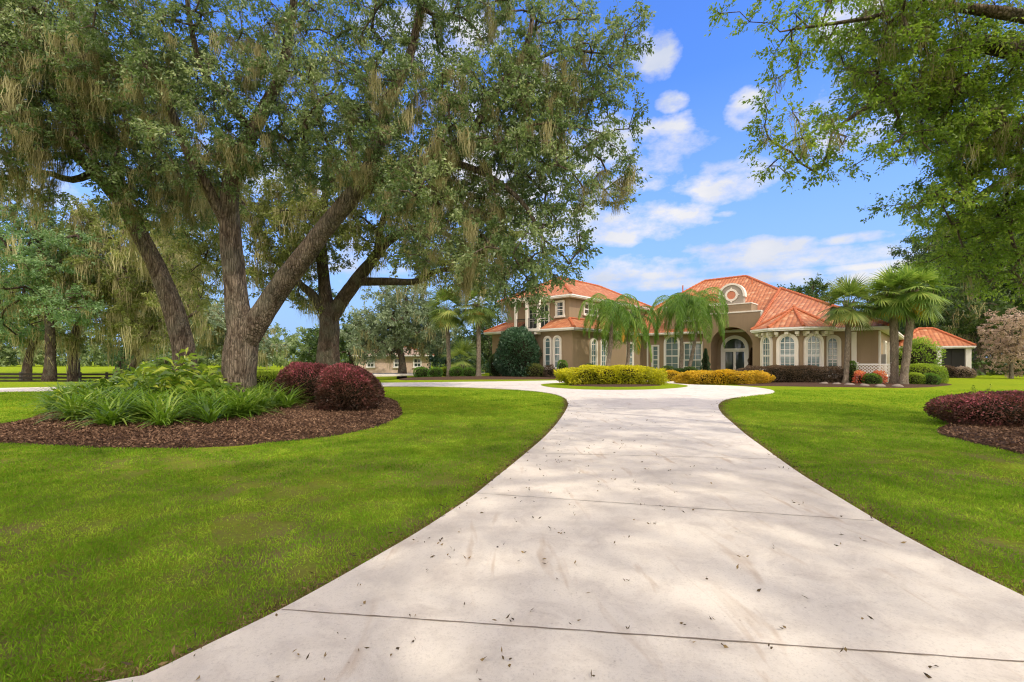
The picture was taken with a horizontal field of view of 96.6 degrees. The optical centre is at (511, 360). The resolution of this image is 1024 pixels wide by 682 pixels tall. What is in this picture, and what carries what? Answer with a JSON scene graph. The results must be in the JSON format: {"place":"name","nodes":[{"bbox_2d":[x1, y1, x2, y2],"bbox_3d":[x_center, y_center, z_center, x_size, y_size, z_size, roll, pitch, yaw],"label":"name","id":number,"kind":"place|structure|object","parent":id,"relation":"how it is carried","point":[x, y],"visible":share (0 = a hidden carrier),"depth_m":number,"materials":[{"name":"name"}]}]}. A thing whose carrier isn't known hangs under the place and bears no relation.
{"place":"outdoors","nodes":[
{"label":"outdoors","id":0,"kind":"place"},
{"bbox_2d":[373,373,482,376],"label":"driveway","id":1,"kind":"structure","parent":0,"point":[388,374],"depth_m":49.54,"materials":[{"name":"concrete"}]},
{"bbox_2d":[0,380,1023,681],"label":"driveway","id":2,"kind":"structure","parent":0,"point":[912,598],"depth_m":3.04,"materials":[{"name":"concrete"}]},
{"bbox_2d":[51,399,1023,681],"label":"fallen leaves","id":3,"kind":"object","parent":2,"relation":"on","point":[545,563],"visible":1,"depth_m":3.46,"materials":[{"name":"brown plant"}]},
{"bbox_2d":[283,408,1023,661],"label":"expansion joints","id":4,"kind":"object","parent":2,"relation":"on","point":[672,636],"visible":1,"depth_m":2.53,"materials":[{"name":"grey concrete"}]},
{"bbox_2d":[0,361,1023,681],"bbox_3d":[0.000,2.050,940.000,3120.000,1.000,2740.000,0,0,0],"label":"ground","id":5,"kind":"structure","parent":0,"point":[986,381],"depth_m":5.16,"materials":[{"name":"green plant"}]},
{"bbox_2d":[0,225,78,379],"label":"oak tree","id":6,"kind":"object","parent":5,"relation":"on","point":[27,362],"visible":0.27,"depth_m":55.62,"materials":[{"name":"green plant"}]},
{"bbox_2d":[0,173,125,381],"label":"oak tree","id":7,"kind":"object","parent":5,"relation":"on","point":[29,259],"visible":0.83,"depth_m":42.60,"materials":[{"name":"green plant"}]},
{"bbox_2d":[0,372,212,381],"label":"board fence","id":8,"kind":"object","parent":5,"relation":"on","point":[21,377],"visible":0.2,"depth_m":47.40,"materials":[{"name":"brown wood"}]},
{"bbox_2d":[101,346,133,372],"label":"bright bush tree","id":9,"kind":"object","parent":5,"relation":"on","point":[121,364],"visible":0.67,"depth_m":52.91,"materials":[{"name":"green plant"}]},
{"bbox_2d":[40,193,219,381],"bbox_3d":[-39.396,-7.141,46.839,16.853,19.610,11.834,0,0,0],"label":"oak tree","id":10,"kind":"object","parent":5,"relation":"on","point":[126,289],"visible":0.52,"depth_m":44.62,"materials":[{"name":"green plant"}]},
{"bbox_2d":[71,299,217,372],"bbox_3d":[-49.047,-5.593,61.815,18.449,16.394,12.066,0,0,0],"label":"oak tree","id":11,"kind":"object","parent":5,"relation":"on","point":[196,333],"visible":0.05,"depth_m":61.98,"materials":[{"name":"green plant"}]},
{"bbox_2d":[102,212,213,360],"bbox_3d":[-30.572,-6.106,39.841,8.962,16.240,6.873,0,0,0],"label":"oak tree","id":12,"kind":"object","parent":5,"relation":"on","point":[192,309],"visible":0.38,"depth_m":39.16,"materials":[{"name":"green plant"}]},
{"bbox_2d":[147,348,171,368],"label":"shrub","id":13,"kind":"object","parent":5,"relation":"on","point":[160,362],"visible":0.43,"depth_m":87.15,"materials":[{"name":"green plant"}]},
{"bbox_2d":[128,297,224,368],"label":"oak tree","id":14,"kind":"object","parent":5,"relation":"on","point":[134,363],"visible":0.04,"depth_m":83.49,"materials":[{"name":"green plant"}]},
{"bbox_2d":[0,311,481,366],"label":"distant woods","id":15,"kind":"object","parent":5,"relation":"on","point":[8,354],"visible":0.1,"depth_m":120.76,"materials":[{"name":"green plant"}]},
{"bbox_2d":[194,300,290,369],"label":"oak tree","id":16,"kind":"object","parent":5,"relation":"on","point":[218,335],"visible":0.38,"depth_m":74.45,"materials":[{"name":"green plant"}]},
{"bbox_2d":[287,280,383,365],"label":"green tree","id":17,"kind":"object","parent":5,"relation":"on","point":[311,356],"visible":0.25,"depth_m":65.42,"materials":[{"name":"green plant"}]},
{"bbox_2d":[148,105,538,364],"bbox_3d":[-9.402,-5.805,25.846,21.896,14.889,9.001,0,0,0],"label":"live oak","id":18,"kind":"object","parent":5,"relation":"on","point":[311,211],"visible":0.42,"depth_m":25.55,"materials":[{"name":"green plant"}]},
{"bbox_2d":[352,346,434,372],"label":"neighbour house","id":19,"kind":"structure","parent":5,"relation":"on","point":[380,365],"depth_m":62.04,"materials":[{"name":"paint"}]},
{"bbox_2d":[413,358,421,367],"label":"window","id":20,"kind":"structure","parent":19,"relation":"in","point":[416,363],"depth_m":62.47,"materials":[{"name":"white paint"}]},
{"bbox_2d":[339,277,465,378],"bbox_3d":[-13.150,-4.065,53.023,15.018,12.506,12.754,0,0,0],"label":"spreading oak","id":21,"kind":"object","parent":5,"relation":"on","point":[396,329],"visible":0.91,"depth_m":51.23,"materials":[{"name":"green plant"}]},
{"bbox_2d":[413,367,428,376],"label":"ball shrub","id":22,"kind":"object","parent":5,"relation":"on","point":[421,372],"visible":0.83,"depth_m":44.05,"materials":[{"name":"green plant"}]},
{"bbox_2d":[427,367,442,376],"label":"ball shrub","id":23,"kind":"object","parent":5,"relation":"on","point":[435,372],"visible":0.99,"depth_m":42.99,"materials":[{"name":"green plant"}]},
{"bbox_2d":[415,297,472,366],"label":"green tree","id":24,"kind":"object","parent":5,"relation":"on","point":[437,362],"visible":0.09,"depth_m":65.61,"materials":[{"name":"green plant"}]},
{"bbox_2d":[421,349,490,372],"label":"shady thicket","id":25,"kind":"object","parent":5,"relation":"on","point":[443,359],"visible":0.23,"depth_m":56.28,"materials":[{"name":"green plant"}]},
{"bbox_2d":[449,366,463,375],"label":"ball shrub","id":26,"kind":"object","parent":5,"relation":"on","point":[456,371],"visible":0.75,"depth_m":43.76,"materials":[{"name":"green plant"}]},
{"bbox_2d":[439,336,485,373],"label":"palm","id":27,"kind":"object","parent":5,"relation":"on","point":[458,349],"visible":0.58,"depth_m":51.64,"materials":[{"name":"green plant"}]},
{"bbox_2d":[451,305,504,371],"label":"green tree","id":28,"kind":"object","parent":5,"relation":"on","point":[486,344],"visible":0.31,"depth_m":57.92,"materials":[{"name":"green plant"}]},
{"bbox_2d":[399,376,557,379],"bbox_3d":[-2.251,1.492,40.339,14.840,0.116,7.068,0,0,-7],"label":"mulch bed","id":29,"kind":"object","parent":5,"relation":"on","point":[481,378],"visible":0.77,"depth_m":37.72,"materials":[{"name":"brown soil"}]},
{"bbox_2d":[420,285,467,376],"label":"cabbage palm","id":30,"kind":"object","parent":29,"relation":"on","point":[446,318],"visible":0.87,"depth_m":43.90,"materials":[{"name":"green plant"}]},
{"bbox_2d":[462,367,475,375],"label":"ball shrub","id":31,"kind":"object","parent":29,"relation":"on","point":[468,371],"visible":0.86,"depth_m":43.41,"materials":[{"name":"green plant"}]},
{"bbox_2d":[450,288,501,375],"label":"cabbage palm","id":32,"kind":"object","parent":29,"relation":"on","point":[476,313],"visible":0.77,"depth_m":43.14,"materials":[{"name":"green plant"}]},
{"bbox_2d":[492,326,541,376],"bbox_3d":[0.521,-0.746,42.647,4.754,4.970,4.293,0,0,0],"label":"holly","id":33,"kind":"object","parent":29,"relation":"on","point":[515,354],"visible":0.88,"depth_m":41.43,"materials":[{"name":"green plant"}]},
{"bbox_2d":[524,363,545,376],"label":"olive shrub","id":34,"kind":"object","parent":29,"relation":"on","point":[536,370],"visible":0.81,"depth_m":41.14,"materials":[{"name":"green plant"}]},
{"bbox_2d":[542,364,555,376],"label":"sparse shrub","id":35,"kind":"object","parent":29,"relation":"on","point":[549,372],"visible":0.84,"depth_m":40.45,"materials":[{"name":"red plant"}]},
{"bbox_2d":[557,360,568,377],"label":"column shrub","id":36,"kind":"object","parent":29,"relation":"on","point":[561,365],"visible":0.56,"depth_m":38.64,"materials":[{"name":"green plant"}]},
{"bbox_2d":[488,353,501,375],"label":"column shrub","id":37,"kind":"object","parent":5,"relation":"on","point":[493,371],"visible":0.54,"depth_m":44.46,"materials":[{"name":"green plant"}]},
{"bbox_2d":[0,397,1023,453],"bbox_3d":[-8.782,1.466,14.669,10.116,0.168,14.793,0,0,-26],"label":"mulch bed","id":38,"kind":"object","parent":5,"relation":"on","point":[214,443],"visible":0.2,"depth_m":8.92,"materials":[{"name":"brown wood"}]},
{"bbox_2d":[48,380,130,403],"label":"broad leaf plant","id":39,"kind":"object","parent":38,"relation":"on","point":[83,387],"visible":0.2,"depth_m":13.18,"materials":[{"name":"green plant"}]},
{"bbox_2d":[84,371,152,394],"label":"broad leaf plant","id":40,"kind":"object","parent":38,"relation":"on","point":[103,380],"visible":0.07,"depth_m":13.81,"materials":[{"name":"green plant"}]},
{"bbox_2d":[0,0,249,376],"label":"live oak","id":41,"kind":"object","parent":38,"relation":"on","point":[32,48],"visible":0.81,"depth_m":13.99,"materials":[{"name":"green plant"}]},
{"bbox_2d":[109,367,156,383],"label":"broad leaf plant","id":42,"kind":"object","parent":38,"relation":"on","point":[118,370],"visible":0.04,"depth_m":15.39,"materials":[{"name":"green plant"}]},
{"bbox_2d":[107,364,172,392],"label":"broad leaf plant","id":43,"kind":"object","parent":38,"relation":"on","point":[130,376],"visible":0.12,"depth_m":14.03,"materials":[{"name":"green plant"}]},
{"bbox_2d":[110,355,206,397],"bbox_3d":[-10.448,0.634,13.779,2.181,1.612,2.577,0,0,0],"label":"broad leaf plant","id":44,"kind":"object","parent":38,"relation":"on","point":[136,383],"visible":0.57,"depth_m":13.47,"materials":[{"name":"green plant"}]},
{"bbox_2d":[25,376,314,430],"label":"strap leaf plants","id":45,"kind":"object","parent":38,"relation":"on","point":[106,406],"visible":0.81,"depth_m":11.01,"materials":[{"name":"green plant"}]},
{"bbox_2d":[128,347,220,389],"bbox_3d":[-10.330,0.567,14.867,2.721,1.996,2.742,0,0,18],"label":"broad leaf plant","id":46,"kind":"object","parent":38,"relation":"on","point":[197,369],"visible":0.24,"depth_m":14.49,"materials":[{"name":"green plant"}]},
{"bbox_2d":[159,362,226,393],"bbox_3d":[-9.663,0.828,13.979,1.992,1.565,2.088,0,0,0],"label":"broad leaf plant","id":47,"kind":"object","parent":38,"relation":"on","point":[197,381],"visible":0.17,"depth_m":13.49,"materials":[{"name":"green plant"}]},
{"bbox_2d":[176,374,243,396],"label":"broad leaf plant","id":48,"kind":"object","parent":38,"relation":"on","point":[211,381],"visible":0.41,"depth_m":13.31,"materials":[{"name":"green plant"}]},
{"bbox_2d":[257,369,285,386],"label":"bush","id":49,"kind":"object","parent":38,"relation":"on","point":[264,376],"visible":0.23,"depth_m":16.43,"materials":[{"name":"green plant"}]},
{"bbox_2d":[270,361,329,402],"bbox_3d":[-6.837,0.763,15.566,2.756,1.524,2.146,0,0,0],"label":"burgundy shrub","id":50,"kind":"object","parent":38,"relation":"on","point":[300,373],"visible":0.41,"depth_m":14.90,"materials":[{"name":"red plant"}]},
{"bbox_2d":[314,362,385,411],"bbox_3d":[-4.719,0.797,13.309,1.909,1.529,2.050,0,0,0],"label":"burgundy shrub","id":51,"kind":"object","parent":38,"relation":"on","point":[345,386],"visible":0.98,"depth_m":12.71,"materials":[{"name":"red plant"}]},
{"bbox_2d":[46,0,655,392],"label":"live oak","id":52,"kind":"object","parent":38,"relation":"on","point":[444,157],"visible":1,"depth_m":12.19,"materials":[{"name":"green plant"}]},
{"bbox_2d":[578,293,658,365],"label":"feather palm","id":53,"kind":"object","parent":5,"relation":"on","point":[611,312],"visible":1,"depth_m":37.54,"materials":[{"name":"green plant"}]},
{"bbox_2d":[659,370,680,380],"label":"amber shrub","id":54,"kind":"object","parent":5,"relation":"on","point":[671,373],"visible":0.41,"depth_m":33.40,"materials":[{"name":"yellow plant"}]},
{"bbox_2d":[647,286,728,367],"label":"feather palm","id":55,"kind":"object","parent":5,"relation":"on","point":[687,308],"visible":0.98,"depth_m":38.22,"materials":[{"name":"green plant"}]},
{"bbox_2d":[483,275,903,381],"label":"house","id":56,"kind":"structure","parent":5,"relation":"on","point":[770,324],"depth_m":41.51,"materials":[{"name":"brown paint"}]},
{"bbox_2d":[541,303,549,328],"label":"window","id":57,"kind":"structure","parent":56,"relation":"in","point":[546,308],"depth_m":43.50,"materials":[{"name":"white glass"}]},
{"bbox_2d":[543,336,551,369],"bbox_3d":[3.238,-0.730,41.776,1.080,3.080,0.200,0,0,43],"label":"window","id":58,"kind":"structure","parent":56,"relation":"in","point":[547,341],"depth_m":41.85,"materials":[{"name":"white glass"}]},
{"bbox_2d":[552,335,561,368],"bbox_3d":[4.044,-0.730,41.028,1.080,3.080,0.200,0,0,43],"label":"window","id":59,"kind":"structure","parent":56,"relation":"in","point":[557,340],"depth_m":41.15,"materials":[{"name":"white glass"}]},
{"bbox_2d":[554,300,564,317],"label":"window","id":60,"kind":"structure","parent":56,"relation":"in","point":[560,305],"depth_m":42.32,"materials":[{"name":"white glass"}]},
{"bbox_2d":[582,302,597,316],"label":"window","id":61,"kind":"structure","parent":56,"relation":"in","point":[586,311],"depth_m":43.71,"materials":[{"name":"white glass"}]},
{"bbox_2d":[589,338,597,364],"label":"window","id":62,"kind":"structure","parent":56,"relation":"in","point":[593,347],"depth_m":42.36,"materials":[{"name":"white glass"}]},
{"bbox_2d":[599,340,607,365],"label":"window","id":63,"kind":"structure","parent":56,"relation":"in","point":[602,356],"depth_m":43.56,"materials":[{"name":"clear glass"}]},
{"bbox_2d":[626,342,633,364],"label":"window","id":64,"kind":"structure","parent":56,"relation":"in","point":[632,352],"depth_m":47.72,"materials":[{"name":"clear glass"}]},
{"bbox_2d":[651,345,658,368],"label":"window","id":65,"kind":"structure","parent":56,"relation":"in","point":[655,348],"depth_m":48.46,"materials":[{"name":"white paint"}]},
{"bbox_2d":[664,335,679,367],"bbox_3d":[16.529,-0.760,47.179,1.830,3.840,0.200,0,0,43],"label":"window","id":66,"kind":"structure","parent":56,"relation":"in","point":[671,351],"depth_m":47.21,"materials":[{"name":"grey glass"}]},
{"bbox_2d":[683,341,702,369],"bbox_3d":[18.106,-0.265,45.716,2.150,3.250,0.200,0,0,43],"label":"window","id":67,"kind":"structure","parent":56,"relation":"in","point":[698,355],"depth_m":45.66,"materials":[{"name":"grey glass"}]},
{"bbox_2d":[721,335,748,369],"bbox_3d":[21.016,-0.415,43.043,2.460,3.930,0.160,0,0,43],"label":"front door","id":68,"kind":"structure","parent":56,"relation":"in","point":[735,354],"depth_m":43.04,"materials":[{"name":"white paint"}]},
{"bbox_2d":[760,335,772,369],"bbox_3d":[19.040,-0.575,34.184,0.200,2.810,1.500,0,0,-2],"label":"window","id":69,"kind":"structure","parent":56,"relation":"in","point":[766,343],"depth_m":34.23,"materials":[{"name":"white glass"}]},
{"bbox_2d":[776,333,798,365],"bbox_3d":[19.726,-0.575,32.687,1.500,2.810,0.200,0,0,43],"label":"window","id":70,"kind":"structure","parent":56,"relation":"in","point":[787,347],"depth_m":32.74,"materials":[{"name":"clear glass"}]},
{"bbox_2d":[804,333,824,370],"bbox_3d":[21.271,-0.575,32.114,1.500,2.810,0.200,0,0,-2],"label":"window","id":71,"kind":"structure","parent":56,"relation":"in","point":[813,345],"depth_m":32.16,"materials":[{"name":"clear glass"}]},
{"bbox_2d":[827,335,840,375],"bbox_3d":[22.880,-0.295,32.557,1.140,3.110,0.200,0,0,43],"label":"window","id":72,"kind":"structure","parent":56,"relation":"in","point":[833,341],"depth_m":32.54,"materials":[{"name":"clear glass"}]},
{"bbox_2d":[883,341,887,376],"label":"column","id":73,"kind":"structure","parent":56,"relation":"in","point":[884,342],"depth_m":34.33,"materials":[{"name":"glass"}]},
{"bbox_2d":[700,348,710,372],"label":"spiral topiary","id":74,"kind":"object","parent":5,"relation":"on","point":[705,362],"visible":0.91,"depth_m":40.07,"materials":[{"name":"green plant"}]},
{"bbox_2d":[672,369,776,384],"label":"amber hedge","id":75,"kind":"object","parent":5,"relation":"on","point":[726,377],"visible":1,"depth_m":29.35,"materials":[{"name":"yellow plant"}]},
{"bbox_2d":[746,347,752,367],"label":"spiral topiary","id":76,"kind":"object","parent":5,"relation":"on","point":[750,361],"visible":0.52,"depth_m":40.74,"materials":[{"name":"green plant"}]},
{"bbox_2d":[776,274,842,304],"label":"green tree","id":77,"kind":"object","parent":5,"relation":"on","point":[813,285],"visible":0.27,"depth_m":77.79,"materials":[{"name":"green plant"}]},
{"bbox_2d":[738,382,951,387],"bbox_3d":[21.611,1.492,29.252,14.789,0.115,6.926,0,0,0],"label":"mulch bed","id":78,"kind":"object","parent":5,"relation":"on","point":[813,384],"visible":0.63,"depth_m":27.73,"materials":[{"name":"brown soil"}]},
{"bbox_2d":[734,364,843,382],"bbox_3d":[18.867,0.913,30.938,7.429,1.347,1.563,0,0,10],"label":"bay hedge","id":79,"kind":"object","parent":78,"relation":"on","point":[799,373],"visible":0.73,"depth_m":30.45,"materials":[{"name":"red plant"}]},
{"bbox_2d":[815,273,886,382],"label":"cabbage palm","id":80,"kind":"object","parent":78,"relation":"on","point":[847,315],"visible":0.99,"depth_m":29.56,"materials":[{"name":"green plant"}]},
{"bbox_2d":[849,360,858,382],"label":"column shrub","id":81,"kind":"object","parent":78,"relation":"on","point":[853,367],"visible":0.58,"depth_m":29.83,"materials":[{"name":"green plant"}]},
{"bbox_2d":[851,370,866,382],"bbox_3d":[22.312,1.115,29.239,1.091,1.106,0.931,0,0,0],"label":"croton","id":82,"kind":"object","parent":78,"relation":"on","point":[858,375],"visible":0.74,"depth_m":29.15,"materials":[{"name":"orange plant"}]},
{"bbox_2d":[862,373,882,383],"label":"round shrub","id":83,"kind":"object","parent":78,"relation":"on","point":[871,378],"visible":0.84,"depth_m":28.44,"materials":[{"name":"green plant"}]},
{"bbox_2d":[855,362,890,382],"bbox_3d":[23.725,0.830,29.867,2.120,1.440,0.220,0,0,43],"label":"lattice screen","id":84,"kind":"object","parent":78,"relation":"on","point":[874,369],"visible":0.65,"depth_m":29.88,"materials":[{"name":"white paint"}]},
{"bbox_2d":[873,370,887,382],"bbox_3d":[23.474,1.144,29.214,1.020,1.123,0.920,0,0,25],"label":"croton","id":85,"kind":"object","parent":78,"relation":"on","point":[882,375],"visible":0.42,"depth_m":29.01,"materials":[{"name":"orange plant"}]},
{"bbox_2d":[860,263,935,383],"bbox_3d":[24.367,-2.443,29.128,4.402,7.999,4.377,0,0,0],"label":"cabbage palm","id":86,"kind":"object","parent":78,"relation":"on","point":[895,319],"visible":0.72,"depth_m":29.00,"materials":[{"name":"green plant"}]},
{"bbox_2d":[909,372,925,383],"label":"round shrub","id":87,"kind":"object","parent":78,"relation":"on","point":[916,378],"visible":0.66,"depth_m":28.62,"materials":[{"name":"green plant"}]},
{"bbox_2d":[877,256,958,383],"bbox_3d":[25.087,-2.518,28.593,4.404,8.215,4.259,0,0,-24],"label":"cabbage palm","id":88,"kind":"object","parent":78,"relation":"on","point":[929,277],"visible":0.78,"depth_m":28.19,"materials":[{"name":"green plant"}]},
{"bbox_2d":[899,363,948,382],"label":"lime hedge","id":89,"kind":"object","parent":78,"relation":"on","point":[924,368],"visible":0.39,"depth_m":29.89,"materials":[{"name":"green plant"}]},
{"bbox_2d":[921,373,940,384],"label":"round shrub","id":90,"kind":"object","parent":78,"relation":"on","point":[931,378],"visible":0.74,"depth_m":28.42,"materials":[{"name":"green plant"}]},
{"bbox_2d":[704,0,1023,307],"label":"overhanging oak","id":91,"kind":"object","parent":5,"relation":"on","point":[936,91],"visible":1,"depth_m":10.63,"materials":[{"name":"green plant"}]},
{"bbox_2d":[873,233,973,352],"bbox_3d":[55.950,-7.207,61.560,15.936,21.557,12.841,0,0,0],"label":"woodland tree","id":92,"kind":"object","parent":5,"relation":"on","point":[915,248],"visible":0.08,"depth_m":61.56,"materials":[{"name":"green plant"}]},
{"bbox_2d":[899,336,947,374],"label":"leafy bush","id":93,"kind":"object","parent":5,"relation":"on","point":[921,352],"visible":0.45,"depth_m":35.68,"materials":[{"name":"green plant"}]},
{"bbox_2d":[899,327,976,370],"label":"pavilion","id":94,"kind":"structure","parent":5,"relation":"on","point":[959,352],"depth_m":43.59,"materials":[{"name":"tile"}]},
{"bbox_2d":[941,365,956,377],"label":"reddish shrub","id":95,"kind":"object","parent":5,"relation":"on","point":[951,371],"visible":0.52,"depth_m":41.03,"materials":[{"name":"red plant"}]},
{"bbox_2d":[899,286,1023,375],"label":"woodland undergrowth","id":96,"kind":"object","parent":5,"relation":"on","point":[988,363],"visible":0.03,"depth_m":48.94,"materials":[{"name":"green plant"}]},
{"bbox_2d":[954,366,976,377],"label":"reddish shrub","id":97,"kind":"object","parent":5,"relation":"on","point":[963,372],"visible":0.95,"depth_m":40.62,"materials":[{"name":"brown plant"}]},
{"bbox_2d":[915,194,1023,374],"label":"woodland tree","id":98,"kind":"object","parent":5,"relation":"on","point":[973,317],"visible":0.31,"depth_m":47.79,"materials":[{"name":"green plant"}]},
{"bbox_2d":[939,423,1023,453],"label":"mulch bed","id":99,"kind":"object","parent":5,"relation":"on","point":[985,439],"visible":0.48,"depth_m":8.86,"materials":[{"name":"brown wood"}]},
{"bbox_2d":[923,384,1023,425],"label":"burgundy shrub","id":100,"kind":"object","parent":99,"relation":"on","point":[997,407],"visible":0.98,"depth_m":10.52,"materials":[{"name":"red plant"}]},
{"bbox_2d":[965,193,1023,373],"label":"woodland tree","id":101,"kind":"object","parent":5,"relation":"on","point":[1021,309],"visible":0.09,"depth_m":48.90,"materials":[{"name":"green plant"}]},
{"bbox_2d":[977,307,1023,378],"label":"dry tree","id":102,"kind":"object","parent":5,"relation":"on","point":[1007,342],"visible":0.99,"depth_m":39.11,"materials":[{"name":"brown plant"}]},
{"bbox_2d":[0,0,1023,360],"label":"sky","id":103,"kind":"structure","parent":0,"point":[699,216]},
{"bbox_2d":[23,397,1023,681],"bbox_3d":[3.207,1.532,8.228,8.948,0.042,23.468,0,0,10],"label":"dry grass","id":104,"kind":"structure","parent":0,"point":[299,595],"depth_m":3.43,"materials":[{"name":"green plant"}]},
{"bbox_2d":[541,383,687,389],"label":"island lawn","id":105,"kind":"structure","parent":0,"point":[566,386],"depth_m":25.43,"materials":[{"name":"green plant"}]},
{"bbox_2d":[568,384,660,386],"bbox_3d":[6.243,1.492,27.717,6.194,0.115,3.497,0,0,0],"label":"mulch bed","id":106,"kind":"object","parent":105,"relation":"on","point":[616,385],"visible":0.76,"depth_m":26.99,"materials":[{"name":"brown soil"}]},
{"bbox_2d":[553,364,669,384],"bbox_3d":[6.184,0.903,28.688,7.132,1.387,2.226,0,0,0],"label":"golden hedge","id":107,"kind":"object","parent":106,"relation":"on","point":[612,374],"visible":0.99,"depth_m":28.04,"materials":[{"name":"yellow plant"}]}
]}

